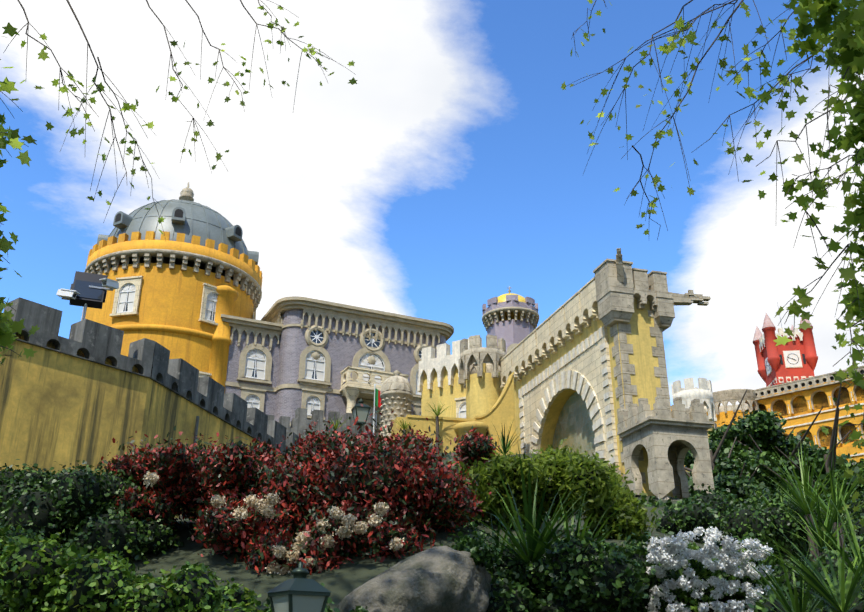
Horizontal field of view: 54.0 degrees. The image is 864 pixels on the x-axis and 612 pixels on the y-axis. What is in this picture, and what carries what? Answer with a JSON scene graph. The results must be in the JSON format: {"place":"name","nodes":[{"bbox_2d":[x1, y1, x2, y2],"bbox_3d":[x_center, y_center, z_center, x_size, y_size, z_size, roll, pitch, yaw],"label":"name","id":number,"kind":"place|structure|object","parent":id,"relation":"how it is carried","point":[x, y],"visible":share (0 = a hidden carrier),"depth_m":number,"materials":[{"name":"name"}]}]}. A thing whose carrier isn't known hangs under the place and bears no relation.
{"place":"outdoors","nodes":[
{"label":"outdoors","id":0,"kind":"place"},
{"bbox_2d":[0,0,863,405],"label":"sky","id":1,"kind":"structure","parent":0,"point":[436,183],"materials":[{"name":"blue"}]},
{"bbox_2d":[56,453,850,611],"bbox_3d":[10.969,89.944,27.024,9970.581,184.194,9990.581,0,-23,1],"label":"terrain","id":2,"kind":"structure","parent":0,"point":[344,580],"depth_m":11.32,"materials":[{"name":"soil"}]},
{"bbox_2d":[0,459,183,569],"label":"hedge","id":3,"kind":"object","parent":2,"relation":"on","point":[68,516],"depth_m":11.67,"materials":[{"name":"green plant"}]},
{"bbox_2d":[0,499,271,611],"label":"hedge","id":4,"kind":"object","parent":2,"relation":"on","point":[57,593],"depth_m":6.42,"materials":[{"name":"green plant"}]},
{"bbox_2d":[0,297,300,518],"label":"crenellated wall","id":5,"kind":"structure","parent":2,"relation":"on","point":[87,391],"depth_m":17.82,"materials":[{"name":"yellow paint"}]},
{"bbox_2d":[56,271,118,319],"bbox_3d":[-7.486,0.266,18.322,1.121,2.248,0.850,0,-23,1],"label":"floodlight pole","id":6,"kind":"object","parent":5,"relation":"on","point":[86,290],"visible":0.94,"depth_m":18.46,"materials":[{"name":"grey metal"}]},
{"bbox_2d":[81,182,262,376],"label":"dome tower","id":7,"kind":"structure","parent":2,"relation":"on","point":[166,293],"depth_m":50.47,"materials":[{"name":"yellow paint"}]},
{"bbox_2d":[143,471,403,574],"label":"flower clusters","id":8,"kind":"object","parent":2,"relation":"on","point":[267,504],"visible":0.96,"depth_m":10.70,"materials":[{"name":"white plant"}]},
{"bbox_2d":[86,404,499,577],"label":"photinia bushes","id":9,"kind":"object","parent":2,"relation":"on","point":[401,522],"depth_m":11.74,"materials":[{"name":"red plant"}]},
{"bbox_2d":[267,562,330,611],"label":"street lamp","id":10,"kind":"object","parent":2,"relation":"on","point":[299,592],"visible":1,"depth_m":5.83,"materials":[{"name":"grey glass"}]},
{"bbox_2d":[268,408,374,446],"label":"crenellated wall","id":11,"kind":"structure","parent":2,"relation":"on","point":[300,420],"depth_m":43.02,"materials":[{"name":"grey stone"}]},
{"bbox_2d":[208,284,453,437],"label":"palace building","id":12,"kind":"structure","parent":2,"relation":"on","point":[287,356],"depth_m":51.45,"materials":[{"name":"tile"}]},
{"bbox_2d":[351,399,370,434],"bbox_3d":[-3.252,6.179,38.193,0.762,4.175,0.762,8,-24,-17],"label":"street lamp","id":13,"kind":"object","parent":2,"relation":"on","point":[360,411],"depth_m":38.48,"materials":[{"name":"black glass"}]},
{"bbox_2d":[373,384,381,434],"bbox_3d":[-2.536,6.131,39.174,0.435,5.320,0.100,0,-23,1],"label":"flag pole","id":14,"kind":"object","parent":2,"relation":"on","point":[377,400],"visible":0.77,"depth_m":39.87,"materials":[{"name":"white metal"}]},
{"bbox_2d":[262,515,499,611],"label":"shrub","id":15,"kind":"object","parent":2,"relation":"on","point":[472,539],"depth_m":9.99,"materials":[{"name":"green plant"}]},
{"bbox_2d":[379,370,412,445],"bbox_3d":[-1.674,5.257,39.521,1.700,4.800,1.657,0,-23,1],"label":"studded turret","id":16,"kind":"object","parent":2,"relation":"on","point":[396,393],"visible":0.5,"depth_m":39.31,"materials":[{"name":"stone"}]},
{"bbox_2d":[333,546,491,611],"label":"boulder","id":17,"kind":"object","parent":2,"relation":"on","point":[441,579],"visible":0.96,"depth_m":8.09,"materials":[{"name":"grey stone"}]},
{"bbox_2d":[349,543,500,611],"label":"plant","id":18,"kind":"object","parent":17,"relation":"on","point":[484,554],"visible":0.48,"depth_m":8.53,"materials":[{"name":"green plant"}]},
{"bbox_2d":[0,0,863,440],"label":"overhanging branches","id":19,"kind":"object","parent":2,"relation":"on","point":[676,32],"visible":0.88,"depth_m":6.32,"materials":[{"name":"green plant"}]},
{"bbox_2d":[0,0,863,447],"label":"tree leaves","id":20,"kind":"object","parent":19,"relation":"on","point":[802,200],"visible":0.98,"depth_m":5.67,"materials":[{"name":"green plant"}]},
{"bbox_2d":[0,0,863,358],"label":"foliage","id":21,"kind":"object","parent":19,"relation":"attached to","point":[848,22],"visible":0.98,"depth_m":5.11,"materials":[{"name":"green plant"}]},
{"bbox_2d":[391,372,518,455],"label":"ramp wall","id":22,"kind":"structure","parent":2,"relation":"on","point":[499,414],"depth_m":38.16,"materials":[{"name":"paint"}]},
{"bbox_2d":[417,335,505,418],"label":"yellow block and turret","id":23,"kind":"structure","parent":2,"relation":"on","point":[463,380],"depth_m":46.24,"materials":[{"name":"paint"}]},
{"bbox_2d":[396,514,693,611],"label":"bush","id":24,"kind":"object","parent":2,"relation":"on","point":[570,542],"visible":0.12,"depth_m":8.75,"materials":[{"name":"green plant"}]},
{"bbox_2d":[448,439,657,539],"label":"green shrubs","id":25,"kind":"object","parent":2,"relation":"on","point":[609,482],"depth_m":13.35,"materials":[{"name":"green plant"}]},
{"bbox_2d":[325,401,863,611],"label":"spiky plants","id":26,"kind":"object","parent":2,"relation":"on","point":[842,596],"visible":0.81,"depth_m":9.19,"materials":[{"name":"green plant"}]},
{"bbox_2d":[500,248,710,498],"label":"gate block","id":27,"kind":"structure","parent":2,"relation":"on","point":[585,363],"depth_m":34.51,"materials":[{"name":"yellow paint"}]},
{"bbox_2d":[607,395,714,500],"bbox_3d":[7.930,8.871,30.954,2.900,9.920,5.650,7,-24,-15],"label":"moorish kiosk","id":28,"kind":"object","parent":2,"relation":"on","point":[658,430],"visible":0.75,"depth_m":30.17,"materials":[{"name":"stone"}]},
{"bbox_2d":[671,378,716,471],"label":"yellow turrets","id":29,"kind":"object","parent":2,"relation":"on","point":[689,392],"visible":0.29,"depth_m":68.15,"materials":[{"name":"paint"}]},
{"bbox_2d":[645,527,793,611],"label":"white shrub","id":30,"kind":"object","parent":2,"relation":"on","point":[664,553],"depth_m":8.97,"materials":[{"name":"white plant"}]},
{"bbox_2d":[631,473,851,558],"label":"shrubs","id":31,"kind":"object","parent":2,"relation":"on","point":[755,496],"depth_m":26.98,"materials":[{"name":"green plant"}]},
{"bbox_2d":[648,478,863,611],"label":"shrubs","id":32,"kind":"object","parent":2,"relation":"on","point":[776,504],"depth_m":14.68,"materials":[{"name":"green plant"}]},
{"bbox_2d":[684,383,850,494],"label":"tree trunks","id":33,"kind":"object","parent":2,"relation":"on","point":[832,454],"visible":0.21,"depth_m":43.20,"materials":[{"name":"brown plant"}]},
{"bbox_2d":[684,409,863,504],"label":"trees","id":34,"kind":"object","parent":2,"relation":"on","point":[763,429],"visible":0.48,"depth_m":46.08,"materials":[{"name":"green plant"}]},
{"bbox_2d":[713,365,863,462],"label":"arcaded building","id":35,"kind":"structure","parent":2,"relation":"on","point":[798,405],"depth_m":98.64,"materials":[{"name":"yellow paint"}]},
{"bbox_2d":[753,302,817,386],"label":"clock tower","id":36,"kind":"structure","parent":35,"relation":"on","point":[790,361],"depth_m":107.22,"materials":[{"name":"paint"}]},
{"bbox_2d":[821,236,863,545],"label":"ivy leaves","id":37,"kind":"object","parent":2,"relation":"on","point":[848,473],"visible":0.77,"depth_m":9.09,"materials":[{"name":"green plant"}]},
{"bbox_2d":[482,286,538,353],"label":"purple turret","id":38,"kind":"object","parent":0,"point":[511,319],"depth_m":82.03,"materials":[{"name":"tile"}]}
]}

